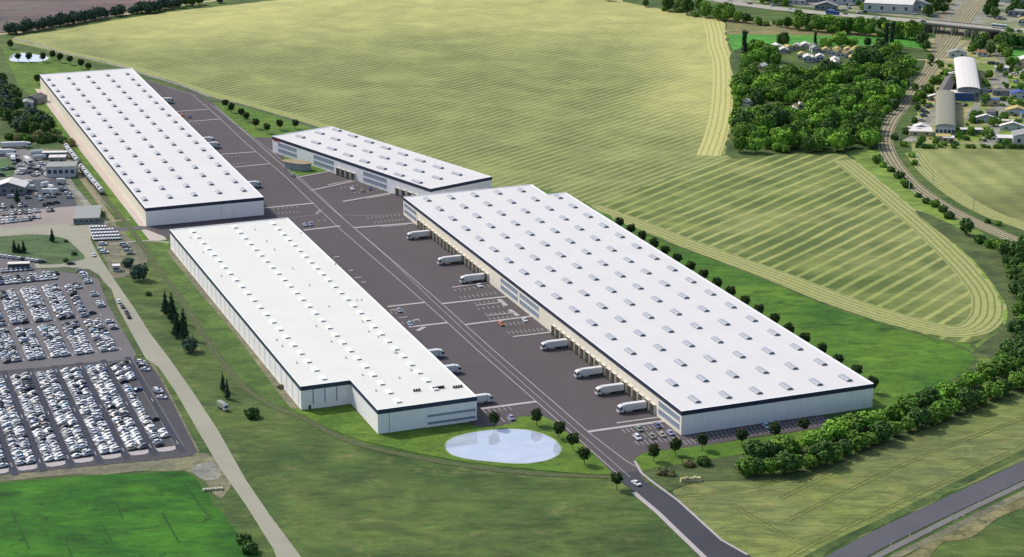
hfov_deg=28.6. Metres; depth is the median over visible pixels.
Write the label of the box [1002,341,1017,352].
broadleaf tree
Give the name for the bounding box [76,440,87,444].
parked car
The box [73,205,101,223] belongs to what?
office building
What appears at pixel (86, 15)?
broadleaf tree
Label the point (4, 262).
parking apron
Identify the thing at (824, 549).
grass verge
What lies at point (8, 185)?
workshop
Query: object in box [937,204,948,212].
bush
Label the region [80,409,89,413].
parked car
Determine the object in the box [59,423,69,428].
parked car
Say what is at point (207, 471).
gravel patch
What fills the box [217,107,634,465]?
road marking
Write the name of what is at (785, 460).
broadleaf tree
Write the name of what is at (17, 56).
round tree
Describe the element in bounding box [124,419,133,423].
parked car
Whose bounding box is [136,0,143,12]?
broadleaf tree
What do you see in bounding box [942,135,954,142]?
shed
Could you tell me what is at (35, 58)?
pond
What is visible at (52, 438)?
parked car
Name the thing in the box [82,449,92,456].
parked car
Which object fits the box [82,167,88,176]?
tank wagon
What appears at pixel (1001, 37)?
broadleaf tree
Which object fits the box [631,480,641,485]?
car
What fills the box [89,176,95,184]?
tank wagon
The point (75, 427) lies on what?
parked car
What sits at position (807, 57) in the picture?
garden hut
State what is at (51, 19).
broadleaf tree
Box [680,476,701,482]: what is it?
straw heap
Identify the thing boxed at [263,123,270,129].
round tree
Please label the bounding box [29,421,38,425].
parked car
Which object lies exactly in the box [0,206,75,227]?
car yard
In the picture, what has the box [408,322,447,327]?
kerb island
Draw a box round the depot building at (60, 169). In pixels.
[46,161,77,176]
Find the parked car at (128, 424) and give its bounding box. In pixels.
[125,422,134,426]
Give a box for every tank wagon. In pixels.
[73,155,79,163]
[79,163,84,171]
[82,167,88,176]
[85,172,91,181]
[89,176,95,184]
[92,180,98,189]
[96,184,103,194]
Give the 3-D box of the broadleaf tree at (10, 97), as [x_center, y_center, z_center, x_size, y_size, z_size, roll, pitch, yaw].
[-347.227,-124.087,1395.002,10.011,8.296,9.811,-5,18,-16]
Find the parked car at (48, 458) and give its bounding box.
[43,456,53,461]
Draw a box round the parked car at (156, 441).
[152,439,162,443]
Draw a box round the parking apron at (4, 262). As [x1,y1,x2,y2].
[0,257,35,270]
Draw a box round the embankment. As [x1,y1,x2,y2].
[813,15,1023,35]
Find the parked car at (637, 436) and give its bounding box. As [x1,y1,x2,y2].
[633,433,641,439]
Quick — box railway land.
[904,38,997,113]
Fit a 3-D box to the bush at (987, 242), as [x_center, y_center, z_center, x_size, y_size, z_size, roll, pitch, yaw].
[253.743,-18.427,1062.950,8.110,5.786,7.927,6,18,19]
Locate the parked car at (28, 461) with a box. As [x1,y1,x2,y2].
[25,459,36,463]
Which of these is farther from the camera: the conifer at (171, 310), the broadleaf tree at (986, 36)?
the broadleaf tree at (986, 36)
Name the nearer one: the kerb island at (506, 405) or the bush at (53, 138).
the kerb island at (506, 405)
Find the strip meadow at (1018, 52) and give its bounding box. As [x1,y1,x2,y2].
[1011,49,1023,57]
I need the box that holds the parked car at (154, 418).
[150,416,159,420]
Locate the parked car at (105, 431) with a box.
[101,429,111,434]
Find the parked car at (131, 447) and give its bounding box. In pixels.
[126,445,135,450]
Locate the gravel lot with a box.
[805,2,841,6]
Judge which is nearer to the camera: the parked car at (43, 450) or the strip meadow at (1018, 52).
the parked car at (43, 450)
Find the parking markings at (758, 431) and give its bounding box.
[682,420,825,443]
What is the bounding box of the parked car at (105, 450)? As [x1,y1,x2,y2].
[99,447,109,453]
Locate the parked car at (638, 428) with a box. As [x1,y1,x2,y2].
[635,425,642,431]
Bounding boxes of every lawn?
[0,234,84,264]
[3,48,138,225]
[120,225,168,248]
[214,102,311,137]
[283,157,325,175]
[291,405,610,473]
[635,428,821,471]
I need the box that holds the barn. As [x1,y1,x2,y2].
[938,74,955,90]
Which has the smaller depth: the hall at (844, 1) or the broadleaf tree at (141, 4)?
the broadleaf tree at (141, 4)
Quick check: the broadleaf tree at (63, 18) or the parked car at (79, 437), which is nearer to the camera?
the parked car at (79, 437)
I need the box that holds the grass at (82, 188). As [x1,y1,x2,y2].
[70,175,113,223]
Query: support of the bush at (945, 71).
on the railway land
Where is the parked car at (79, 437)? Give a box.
[74,436,85,440]
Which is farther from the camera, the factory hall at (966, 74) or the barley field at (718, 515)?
the factory hall at (966, 74)
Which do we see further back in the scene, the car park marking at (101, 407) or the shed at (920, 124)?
the shed at (920, 124)
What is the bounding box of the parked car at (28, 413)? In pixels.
[24,411,34,416]
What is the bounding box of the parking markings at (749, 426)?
[689,417,823,437]
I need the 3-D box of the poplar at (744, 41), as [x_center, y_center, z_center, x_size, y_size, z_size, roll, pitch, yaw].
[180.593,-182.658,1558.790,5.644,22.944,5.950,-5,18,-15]
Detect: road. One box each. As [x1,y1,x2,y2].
[0,224,300,556]
[611,471,751,556]
[827,461,1023,556]
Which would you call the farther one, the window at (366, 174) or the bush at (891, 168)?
the bush at (891, 168)
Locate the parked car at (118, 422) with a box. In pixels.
[114,420,123,424]
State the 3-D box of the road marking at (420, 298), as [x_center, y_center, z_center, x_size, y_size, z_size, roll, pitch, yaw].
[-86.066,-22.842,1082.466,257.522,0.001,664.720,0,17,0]
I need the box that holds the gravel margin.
[166,250,298,409]
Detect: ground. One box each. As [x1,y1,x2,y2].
[0,0,1023,556]
[11,149,114,239]
[734,0,1023,28]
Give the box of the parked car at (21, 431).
[15,429,25,434]
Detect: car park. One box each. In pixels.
[0,269,135,370]
[0,359,195,474]
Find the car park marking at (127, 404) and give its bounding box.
[101,363,155,448]
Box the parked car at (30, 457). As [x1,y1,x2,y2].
[25,455,35,460]
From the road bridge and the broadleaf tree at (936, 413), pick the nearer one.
the broadleaf tree at (936, 413)
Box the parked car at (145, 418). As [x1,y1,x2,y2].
[140,416,150,421]
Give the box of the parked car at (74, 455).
[71,453,81,457]
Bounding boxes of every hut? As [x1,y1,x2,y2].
[112,264,119,271]
[743,98,753,105]
[756,62,767,69]
[779,46,787,52]
[782,44,793,50]
[792,42,801,49]
[797,51,804,58]
[798,101,803,108]
[800,41,809,47]
[803,53,812,61]
[809,44,819,51]
[815,53,824,60]
[822,46,829,53]
[828,48,839,55]
[830,56,839,60]
[837,50,848,57]
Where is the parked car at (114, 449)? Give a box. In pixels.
[109,446,120,452]
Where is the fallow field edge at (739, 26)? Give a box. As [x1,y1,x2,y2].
[727,17,895,36]
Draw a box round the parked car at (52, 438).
[45,436,57,441]
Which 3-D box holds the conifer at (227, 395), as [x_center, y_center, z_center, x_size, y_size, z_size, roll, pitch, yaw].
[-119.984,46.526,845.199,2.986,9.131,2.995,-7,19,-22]
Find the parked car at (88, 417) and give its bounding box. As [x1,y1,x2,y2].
[83,415,93,420]
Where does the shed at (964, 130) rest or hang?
on the ground at (320, 492)
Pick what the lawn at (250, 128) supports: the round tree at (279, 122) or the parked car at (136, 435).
the round tree at (279, 122)
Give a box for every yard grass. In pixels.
[955,126,981,141]
[999,119,1023,134]
[1008,78,1023,100]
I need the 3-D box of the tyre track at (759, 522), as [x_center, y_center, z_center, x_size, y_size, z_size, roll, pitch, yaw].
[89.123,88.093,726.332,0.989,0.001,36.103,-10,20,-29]
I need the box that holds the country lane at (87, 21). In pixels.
[0,0,216,34]
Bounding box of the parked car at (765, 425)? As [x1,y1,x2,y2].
[762,422,769,428]
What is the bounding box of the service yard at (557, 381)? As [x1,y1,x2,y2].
[143,79,832,472]
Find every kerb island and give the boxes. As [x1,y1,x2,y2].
[0,468,8,473]
[17,464,36,470]
[45,461,64,466]
[73,457,92,462]
[101,453,120,458]
[128,449,148,455]
[156,446,175,451]
[220,151,255,154]
[235,163,269,167]
[264,203,313,208]
[295,171,329,177]
[304,226,340,230]
[310,180,355,190]
[342,192,391,201]
[354,222,414,227]
[387,302,425,306]
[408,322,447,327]
[441,296,506,304]
[452,282,488,287]
[465,316,531,324]
[481,401,536,409]
[497,299,508,305]
[508,309,519,315]
[513,332,550,336]
[588,420,663,432]
[616,417,658,423]
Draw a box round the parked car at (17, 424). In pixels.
[12,422,22,427]
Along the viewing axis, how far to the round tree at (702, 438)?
789.10 m
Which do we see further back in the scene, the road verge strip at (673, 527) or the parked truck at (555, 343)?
the parked truck at (555, 343)
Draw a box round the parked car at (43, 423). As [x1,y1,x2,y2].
[40,422,50,426]
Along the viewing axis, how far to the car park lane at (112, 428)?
829.76 m
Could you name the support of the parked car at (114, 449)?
on the car park at (189, 448)
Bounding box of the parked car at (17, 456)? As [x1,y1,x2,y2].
[12,454,23,459]
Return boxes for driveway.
[110,226,145,230]
[142,229,165,239]
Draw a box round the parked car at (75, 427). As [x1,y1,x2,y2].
[70,425,80,430]
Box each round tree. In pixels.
[7,40,12,48]
[14,53,21,61]
[25,52,31,58]
[33,74,39,81]
[39,52,45,58]
[49,50,55,56]
[56,53,62,59]
[66,55,72,61]
[78,58,83,68]
[84,63,91,70]
[222,99,228,108]
[227,102,234,112]
[238,108,244,117]
[242,112,249,121]
[252,118,259,125]
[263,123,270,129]
[276,119,282,126]
[292,119,298,128]
[488,411,499,427]
[530,408,542,425]
[553,421,565,437]
[566,433,579,449]
[577,446,590,464]
[610,471,623,488]
[614,217,623,225]
[626,224,635,231]
[637,230,646,239]
[647,442,659,460]
[648,237,658,247]
[660,246,670,253]
[669,437,681,454]
[672,253,681,261]
[685,261,695,269]
[696,432,708,449]
[698,269,708,277]
[712,277,721,286]
[725,286,735,295]
[735,429,749,445]
[740,295,750,304]
[753,304,764,312]
[768,421,781,438]
[769,313,780,322]
[783,322,794,332]
[797,417,809,432]
[799,332,810,341]
[817,342,827,352]
[833,354,844,362]
[851,364,862,374]
[867,375,878,388]
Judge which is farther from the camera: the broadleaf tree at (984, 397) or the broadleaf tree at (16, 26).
the broadleaf tree at (16, 26)
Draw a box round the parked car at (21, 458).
[14,456,25,461]
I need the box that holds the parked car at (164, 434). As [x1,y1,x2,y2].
[160,432,169,437]
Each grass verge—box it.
[44,268,98,277]
[804,449,1023,556]
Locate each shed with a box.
[19,98,33,107]
[24,92,47,103]
[42,150,67,158]
[48,154,66,161]
[907,126,932,135]
[913,122,928,126]
[928,93,934,100]
[936,133,950,140]
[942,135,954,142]
[947,48,966,57]
[950,90,973,100]
[959,127,982,133]
[975,113,999,122]
[977,50,987,56]
[979,97,999,105]
[985,109,995,115]
[992,88,1014,95]
[994,65,1008,71]
[996,134,1012,142]
[999,121,1023,129]
[1002,119,1014,122]
[1005,105,1023,115]
[1009,89,1023,98]
[1013,55,1023,67]
[1020,111,1023,118]
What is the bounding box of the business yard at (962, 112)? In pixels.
[911,52,1023,147]
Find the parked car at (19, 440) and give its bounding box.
[17,437,28,442]
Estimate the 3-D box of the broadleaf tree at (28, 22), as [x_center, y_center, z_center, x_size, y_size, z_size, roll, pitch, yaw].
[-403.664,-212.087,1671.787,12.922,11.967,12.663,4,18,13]
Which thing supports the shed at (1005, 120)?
on the ground at (320, 492)
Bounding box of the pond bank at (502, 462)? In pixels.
[444,428,562,463]
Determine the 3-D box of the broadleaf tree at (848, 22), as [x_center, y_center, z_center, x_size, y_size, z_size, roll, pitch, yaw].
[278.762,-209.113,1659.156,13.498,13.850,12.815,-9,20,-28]
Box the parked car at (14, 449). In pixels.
[11,447,20,451]
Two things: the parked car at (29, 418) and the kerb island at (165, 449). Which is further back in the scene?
the parked car at (29, 418)
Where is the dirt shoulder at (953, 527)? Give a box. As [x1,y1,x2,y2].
[889,490,1023,556]
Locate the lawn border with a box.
[545,191,892,411]
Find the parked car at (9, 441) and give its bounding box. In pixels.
[6,438,16,443]
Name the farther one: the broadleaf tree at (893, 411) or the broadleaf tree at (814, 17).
the broadleaf tree at (814, 17)
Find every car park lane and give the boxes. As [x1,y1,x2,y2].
[0,425,17,474]
[1,371,46,470]
[26,368,75,467]
[51,365,102,463]
[76,362,130,459]
[100,359,157,455]
[124,356,185,452]
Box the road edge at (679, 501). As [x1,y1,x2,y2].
[634,461,747,554]
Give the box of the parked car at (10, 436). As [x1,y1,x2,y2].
[6,434,15,438]
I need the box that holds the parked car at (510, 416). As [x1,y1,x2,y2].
[508,414,514,420]
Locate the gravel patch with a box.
[192,462,220,479]
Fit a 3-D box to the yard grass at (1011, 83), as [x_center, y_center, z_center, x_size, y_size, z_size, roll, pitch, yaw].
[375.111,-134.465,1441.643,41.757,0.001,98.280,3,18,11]
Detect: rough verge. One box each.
[641,362,1023,490]
[906,496,1023,556]
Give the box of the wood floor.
[728,45,930,157]
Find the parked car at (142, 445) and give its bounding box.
[136,442,147,449]
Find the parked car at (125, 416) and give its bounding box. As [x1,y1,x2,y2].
[121,414,131,418]
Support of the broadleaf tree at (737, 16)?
on the fallow field edge at (739, 26)
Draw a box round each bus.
[825,10,839,14]
[991,23,1007,28]
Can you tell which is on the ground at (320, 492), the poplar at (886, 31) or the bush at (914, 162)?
the bush at (914, 162)
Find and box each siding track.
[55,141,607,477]
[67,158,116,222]
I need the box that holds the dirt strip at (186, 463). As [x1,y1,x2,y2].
[0,453,230,503]
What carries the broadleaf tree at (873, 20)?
on the ground at (320, 492)
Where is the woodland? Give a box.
[642,0,1023,148]
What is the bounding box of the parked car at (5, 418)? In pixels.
[0,416,8,421]
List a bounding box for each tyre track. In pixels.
[10,510,29,548]
[65,540,72,556]
[100,521,112,542]
[115,501,122,517]
[161,512,179,542]
[184,483,207,514]
[676,480,786,497]
[676,481,773,495]
[729,505,789,539]
[733,504,793,538]
[779,392,1022,497]
[783,394,1023,498]
[785,416,1023,519]
[787,444,1023,556]
[788,419,1023,521]
[794,447,1023,556]
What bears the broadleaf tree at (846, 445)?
on the rough verge at (721, 469)
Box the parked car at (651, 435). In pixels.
[648,433,655,438]
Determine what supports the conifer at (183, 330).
on the ground at (320, 492)
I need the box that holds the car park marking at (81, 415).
[55,369,100,455]
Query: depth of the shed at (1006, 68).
1507.05 m
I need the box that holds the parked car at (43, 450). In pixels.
[40,448,50,452]
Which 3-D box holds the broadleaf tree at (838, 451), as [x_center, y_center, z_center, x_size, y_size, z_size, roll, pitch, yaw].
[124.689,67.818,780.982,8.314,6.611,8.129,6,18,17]
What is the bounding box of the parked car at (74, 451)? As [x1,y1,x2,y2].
[70,449,80,454]
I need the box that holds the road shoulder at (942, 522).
[871,481,1023,556]
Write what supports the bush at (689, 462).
on the rough verge at (721, 469)
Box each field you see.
[0,0,157,32]
[0,471,261,556]
[12,0,730,205]
[673,392,1023,556]
[727,34,922,50]
[911,146,1023,220]
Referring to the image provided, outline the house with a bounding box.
[1011,128,1023,143]
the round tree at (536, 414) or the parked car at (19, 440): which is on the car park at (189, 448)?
the parked car at (19, 440)
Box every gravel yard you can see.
[0,148,68,179]
[0,179,77,211]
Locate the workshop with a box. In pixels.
[0,177,28,194]
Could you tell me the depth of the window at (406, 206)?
1111.01 m
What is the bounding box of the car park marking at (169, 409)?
[139,368,195,442]
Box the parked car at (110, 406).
[106,404,115,409]
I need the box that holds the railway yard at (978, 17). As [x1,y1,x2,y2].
[934,0,986,23]
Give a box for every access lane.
[902,103,934,141]
[917,59,986,62]
[965,76,995,118]
[981,60,1010,145]
[985,43,1023,69]
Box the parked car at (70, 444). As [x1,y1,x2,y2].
[67,442,75,446]
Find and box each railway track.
[878,0,1017,241]
[921,0,970,72]
[930,0,956,54]
[946,16,1005,58]
[956,0,976,21]
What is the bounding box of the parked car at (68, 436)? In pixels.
[63,433,73,439]
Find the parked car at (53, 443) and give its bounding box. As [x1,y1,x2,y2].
[49,442,58,446]
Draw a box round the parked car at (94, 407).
[89,405,98,410]
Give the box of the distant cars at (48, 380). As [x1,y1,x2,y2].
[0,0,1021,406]
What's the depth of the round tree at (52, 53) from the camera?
1550.65 m
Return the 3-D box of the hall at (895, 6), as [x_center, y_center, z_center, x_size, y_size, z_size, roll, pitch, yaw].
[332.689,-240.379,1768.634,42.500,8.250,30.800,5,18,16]
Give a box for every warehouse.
[40,68,263,225]
[169,218,476,433]
[272,126,491,197]
[403,184,873,434]
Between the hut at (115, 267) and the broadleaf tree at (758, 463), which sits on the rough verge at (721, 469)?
the broadleaf tree at (758, 463)
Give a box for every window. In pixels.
[278,142,296,152]
[278,148,296,157]
[313,154,333,164]
[314,160,333,170]
[363,171,386,182]
[363,177,386,188]
[404,202,416,215]
[404,208,416,221]
[427,408,475,417]
[427,415,475,424]
[500,277,517,295]
[500,284,517,301]
[519,292,538,311]
[519,299,538,318]
[658,408,679,429]
[659,401,679,421]
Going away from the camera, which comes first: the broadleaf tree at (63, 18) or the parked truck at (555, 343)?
the parked truck at (555, 343)
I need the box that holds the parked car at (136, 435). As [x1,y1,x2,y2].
[131,433,141,438]
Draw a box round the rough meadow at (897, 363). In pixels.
[581,201,977,411]
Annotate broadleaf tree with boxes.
[0,73,7,79]
[0,87,9,96]
[0,101,15,110]
[0,106,8,118]
[2,21,13,32]
[3,109,15,121]
[6,84,17,89]
[7,94,14,101]
[8,87,22,97]
[8,96,23,110]
[9,116,26,129]
[10,111,22,120]
[11,23,20,33]
[19,17,33,29]
[19,120,30,131]
[20,24,28,31]
[23,106,38,114]
[27,115,41,122]
[29,121,40,131]
[33,19,43,28]
[35,110,46,117]
[38,17,51,28]
[39,121,50,131]
[40,113,52,121]
[45,118,55,129]
[46,16,54,26]
[49,15,60,25]
[56,12,68,24]
[67,10,79,23]
[76,11,84,21]
[79,9,90,20]
[86,8,95,19]
[91,6,101,18]
[98,7,105,16]
[109,5,120,15]
[114,4,126,14]
[120,257,133,265]
[127,6,135,13]
[128,262,148,280]
[133,2,140,12]
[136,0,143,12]
[141,0,155,12]
[148,0,160,11]
[158,0,170,8]
[172,0,182,7]
[181,335,198,352]
[187,0,196,5]
[661,0,674,10]
[674,0,681,6]
[679,0,694,13]
[695,0,702,10]
[699,1,711,7]
[700,4,712,16]
[711,7,721,19]
[713,3,723,7]
[720,6,733,20]
[723,2,735,13]
[730,113,750,130]
[731,122,756,137]
[732,132,746,151]
[733,11,743,20]
[735,455,755,476]
[741,439,767,459]
[742,13,750,21]
[746,129,762,138]
[747,136,764,152]
[749,456,767,474]
[755,16,762,24]
[756,125,769,138]
[763,137,772,147]
[763,457,777,474]
[764,440,780,457]
[770,127,794,143]
[771,142,782,149]
[771,434,798,454]
[774,450,799,473]
[775,18,782,26]
[776,32,789,44]
[781,144,790,151]
[782,16,792,27]
[782,124,798,131]
[784,130,801,147]
[792,9,802,16]
[792,14,806,29]
[794,439,805,452]
[795,454,805,470]
[797,126,810,136]
[799,131,807,142]
[800,136,814,150]
[800,430,821,445]
[803,12,810,25]
[803,453,820,467]
[806,437,834,464]
[809,14,821,24]
[810,133,825,150]
[811,17,825,30]
[814,127,826,135]
[816,429,833,440]
[818,120,834,130]
[819,127,834,139]
[821,417,850,438]
[822,13,834,25]
[824,131,848,150]
[830,18,845,32]
[832,445,842,461]
[833,439,853,454]
[839,127,851,148]
[841,413,867,431]
[842,123,855,136]
[844,17,855,33]
[846,429,870,450]
[850,135,856,145]
[851,19,865,34]
[853,411,878,428]
[854,123,871,143]
[859,128,881,147]
[863,23,874,35]
[864,17,876,26]
[867,431,880,444]
[868,420,892,441]
[871,409,887,420]
[872,37,886,46]
[876,16,886,29]
[881,19,893,29]
[881,405,901,419]
[883,21,900,34]
[888,42,902,52]
[889,421,904,435]
[895,394,919,410]
[896,21,904,31]
[901,23,916,38]
[901,416,915,431]
[906,19,916,26]
[906,406,932,427]
[911,117,918,123]
[912,391,930,408]
[913,31,926,45]
[914,104,920,110]
[916,23,924,31]
[920,386,939,405]
[921,40,931,49]
[923,4,934,15]
[927,405,941,424]
[930,1,940,12]
[931,386,948,400]
[931,397,956,419]
[935,0,945,7]
[938,380,959,398]
[940,2,948,12]
[950,398,963,412]
[954,375,971,389]
[955,386,980,409]
[959,218,974,234]
[961,369,984,386]
[967,41,978,52]
[970,34,979,41]
[975,36,986,49]
[975,361,999,380]
[978,391,988,404]
[980,32,989,40]
[982,4,994,15]
[982,380,1005,398]
[985,0,996,6]
[985,42,996,54]
[989,353,1016,376]
[990,6,1000,17]
[990,238,998,246]
[993,34,999,42]
[995,238,1010,249]
[995,350,1006,357]
[996,42,1007,53]
[997,242,1009,254]
[998,32,1008,42]
[998,379,1013,393]
[999,338,1017,350]
[1001,47,1013,57]
[1002,254,1012,264]
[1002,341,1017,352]
[1004,27,1014,32]
[1004,33,1017,47]
[1005,265,1022,279]
[1005,348,1018,358]
[1006,317,1023,334]
[1007,280,1023,295]
[1007,370,1023,388]
[1008,240,1023,256]
[1009,257,1023,265]
[1010,0,1019,8]
[1010,300,1023,314]
[1011,357,1023,370]
[1012,340,1023,363]
[1013,271,1023,282]
[1014,251,1023,259]
[1015,35,1020,47]
[1015,288,1023,302]
[1015,331,1023,340]
[1017,1,1023,8]
[1018,36,1023,47]
[1018,234,1023,244]
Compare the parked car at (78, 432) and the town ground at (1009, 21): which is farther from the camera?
the town ground at (1009, 21)
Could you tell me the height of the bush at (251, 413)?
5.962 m
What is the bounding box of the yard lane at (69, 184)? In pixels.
[64,178,115,224]
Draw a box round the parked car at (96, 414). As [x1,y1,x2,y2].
[92,412,102,416]
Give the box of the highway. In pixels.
[708,0,1023,32]
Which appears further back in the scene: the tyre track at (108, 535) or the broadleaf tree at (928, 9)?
the broadleaf tree at (928, 9)
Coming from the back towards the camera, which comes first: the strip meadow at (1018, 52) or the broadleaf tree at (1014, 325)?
the strip meadow at (1018, 52)
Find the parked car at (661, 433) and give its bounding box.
[658,431,665,436]
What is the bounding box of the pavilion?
[282,159,311,170]
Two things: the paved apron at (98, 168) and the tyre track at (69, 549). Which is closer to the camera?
the tyre track at (69, 549)
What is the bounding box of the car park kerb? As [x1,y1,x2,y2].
[146,362,199,451]
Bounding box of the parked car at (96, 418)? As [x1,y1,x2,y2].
[94,416,102,420]
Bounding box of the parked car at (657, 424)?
[653,422,661,427]
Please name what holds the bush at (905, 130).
on the business yard at (962, 112)
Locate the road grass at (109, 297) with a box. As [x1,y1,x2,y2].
[99,278,142,355]
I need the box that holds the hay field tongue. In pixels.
[595,153,990,342]
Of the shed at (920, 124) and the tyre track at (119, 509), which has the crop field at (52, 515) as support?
the tyre track at (119, 509)
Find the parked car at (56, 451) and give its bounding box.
[51,448,62,454]
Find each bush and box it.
[4,132,14,139]
[12,134,20,140]
[19,133,31,141]
[29,133,38,140]
[32,129,45,135]
[36,134,48,143]
[47,134,56,141]
[50,129,61,134]
[58,136,67,142]
[62,138,75,146]
[236,533,251,544]
[240,540,259,553]
[243,407,259,419]
[656,467,667,475]
[666,468,675,476]
[674,6,681,12]
[681,458,694,466]
[690,11,699,16]
[696,455,711,466]
[805,25,811,30]
[826,26,834,32]
[871,154,883,162]
[875,30,883,36]
[878,161,886,167]
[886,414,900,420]
[887,166,895,171]
[890,132,898,139]
[893,170,905,178]
[894,32,903,38]
[899,141,907,146]
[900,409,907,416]
[901,180,913,188]
[902,127,910,133]
[907,152,915,156]
[910,159,917,164]
[914,192,921,197]
[915,89,926,97]
[920,83,931,91]
[921,197,929,203]
[928,75,940,83]
[929,199,940,206]
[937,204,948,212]
[942,69,953,75]
[943,211,954,218]
[972,234,985,243]
[983,238,994,247]
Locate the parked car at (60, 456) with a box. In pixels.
[53,454,64,460]
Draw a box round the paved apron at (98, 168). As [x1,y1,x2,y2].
[35,89,145,225]
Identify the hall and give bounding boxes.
[781,0,805,4]
[806,0,824,1]
[814,0,837,10]
[830,0,864,4]
[863,0,914,13]
[914,0,930,9]
[935,90,955,135]
[954,56,980,100]
[1007,9,1023,16]
[1018,17,1023,24]
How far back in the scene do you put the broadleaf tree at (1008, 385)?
849.02 m
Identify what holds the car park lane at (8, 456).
on the car park at (189, 448)
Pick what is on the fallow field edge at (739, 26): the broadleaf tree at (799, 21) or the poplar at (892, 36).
the broadleaf tree at (799, 21)
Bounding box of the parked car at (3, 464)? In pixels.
[0,463,8,467]
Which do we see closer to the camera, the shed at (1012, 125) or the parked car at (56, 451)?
the parked car at (56, 451)
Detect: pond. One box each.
[10,53,48,61]
[446,429,560,462]
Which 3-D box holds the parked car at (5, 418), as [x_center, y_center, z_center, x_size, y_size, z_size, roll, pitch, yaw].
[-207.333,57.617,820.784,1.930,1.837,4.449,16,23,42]
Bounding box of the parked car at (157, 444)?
[154,442,163,446]
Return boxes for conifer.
[11,240,16,251]
[13,187,20,202]
[16,243,20,252]
[21,240,26,252]
[49,228,54,240]
[160,291,168,313]
[166,292,175,321]
[171,308,180,336]
[178,308,189,337]
[219,371,224,390]
[224,379,230,398]
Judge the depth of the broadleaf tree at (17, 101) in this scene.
1375.71 m
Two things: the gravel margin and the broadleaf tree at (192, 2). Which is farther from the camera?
the broadleaf tree at (192, 2)
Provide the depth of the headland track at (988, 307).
1017.77 m
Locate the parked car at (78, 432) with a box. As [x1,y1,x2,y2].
[73,430,82,435]
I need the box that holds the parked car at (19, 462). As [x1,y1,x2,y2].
[15,460,24,465]
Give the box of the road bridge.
[915,19,1003,37]
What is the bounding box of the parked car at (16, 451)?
[11,450,21,454]
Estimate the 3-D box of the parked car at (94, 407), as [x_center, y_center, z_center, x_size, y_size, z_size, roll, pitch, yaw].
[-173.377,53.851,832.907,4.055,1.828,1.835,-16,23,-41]
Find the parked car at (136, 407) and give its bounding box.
[133,405,143,409]
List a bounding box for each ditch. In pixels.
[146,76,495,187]
[646,233,978,362]
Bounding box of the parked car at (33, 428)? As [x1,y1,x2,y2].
[31,425,40,430]
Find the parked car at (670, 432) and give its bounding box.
[666,429,674,435]
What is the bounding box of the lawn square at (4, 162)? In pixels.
[0,158,16,176]
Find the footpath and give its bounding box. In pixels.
[110,240,169,244]
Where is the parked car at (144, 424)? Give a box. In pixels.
[142,421,153,426]
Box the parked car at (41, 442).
[37,441,46,444]
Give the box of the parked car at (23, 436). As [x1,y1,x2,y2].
[16,434,27,438]
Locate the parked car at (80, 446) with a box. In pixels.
[78,444,87,448]
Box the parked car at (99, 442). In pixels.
[94,439,105,445]
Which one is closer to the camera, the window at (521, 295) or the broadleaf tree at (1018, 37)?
the window at (521, 295)
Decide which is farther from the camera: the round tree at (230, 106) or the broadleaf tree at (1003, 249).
the round tree at (230, 106)
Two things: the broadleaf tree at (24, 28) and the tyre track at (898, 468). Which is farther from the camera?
the broadleaf tree at (24, 28)
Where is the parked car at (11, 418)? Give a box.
[9,415,19,420]
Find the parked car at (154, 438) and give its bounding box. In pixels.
[150,436,161,440]
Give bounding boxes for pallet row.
[203,487,222,491]
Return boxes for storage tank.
[30,149,42,154]
[33,154,45,159]
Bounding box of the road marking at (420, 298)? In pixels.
[204,104,623,477]
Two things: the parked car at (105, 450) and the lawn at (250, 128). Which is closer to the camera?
the parked car at (105, 450)
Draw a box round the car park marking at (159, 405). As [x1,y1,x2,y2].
[129,359,182,444]
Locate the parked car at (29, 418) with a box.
[26,416,37,420]
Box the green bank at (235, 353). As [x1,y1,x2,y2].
[148,244,289,407]
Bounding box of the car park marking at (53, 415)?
[30,372,72,459]
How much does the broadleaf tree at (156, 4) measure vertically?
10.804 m
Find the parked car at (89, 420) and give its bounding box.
[84,419,94,423]
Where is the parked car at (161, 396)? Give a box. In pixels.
[156,395,166,398]
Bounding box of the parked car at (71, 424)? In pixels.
[69,422,78,426]
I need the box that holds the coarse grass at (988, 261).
[915,211,1019,357]
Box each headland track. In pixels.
[12,39,335,127]
[592,160,1006,336]
[697,21,732,155]
[906,153,1023,229]
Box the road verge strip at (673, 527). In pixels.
[631,492,706,556]
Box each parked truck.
[0,149,15,155]
[1,141,31,148]
[7,153,16,158]
[11,154,15,163]
[18,168,27,173]
[23,155,32,164]
[27,185,35,190]
[41,181,50,187]
[42,188,50,193]
[49,188,59,193]
[56,178,65,183]
[163,97,173,102]
[203,137,214,141]
[208,142,219,147]
[217,400,228,410]
[248,181,260,187]
[406,230,429,239]
[428,348,444,357]
[437,255,461,264]
[445,364,461,373]
[459,273,484,283]
[475,393,492,403]
[540,338,567,350]
[574,365,602,378]
[595,382,623,395]
[616,400,646,413]
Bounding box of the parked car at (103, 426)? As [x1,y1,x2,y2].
[98,424,108,429]
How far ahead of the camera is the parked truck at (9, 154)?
1248.90 m
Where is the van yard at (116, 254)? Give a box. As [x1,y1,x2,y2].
[94,224,146,278]
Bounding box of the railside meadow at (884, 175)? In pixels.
[846,148,1022,365]
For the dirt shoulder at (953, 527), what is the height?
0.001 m
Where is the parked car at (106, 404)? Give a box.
[104,401,113,406]
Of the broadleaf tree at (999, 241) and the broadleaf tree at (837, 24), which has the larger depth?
the broadleaf tree at (837, 24)
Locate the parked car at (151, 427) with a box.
[146,425,155,430]
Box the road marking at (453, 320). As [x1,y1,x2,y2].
[213,106,629,476]
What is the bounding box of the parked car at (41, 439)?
[35,437,46,442]
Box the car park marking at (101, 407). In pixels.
[77,365,127,450]
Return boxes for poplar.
[741,29,747,53]
[813,31,817,43]
[883,20,889,43]
[889,21,895,42]

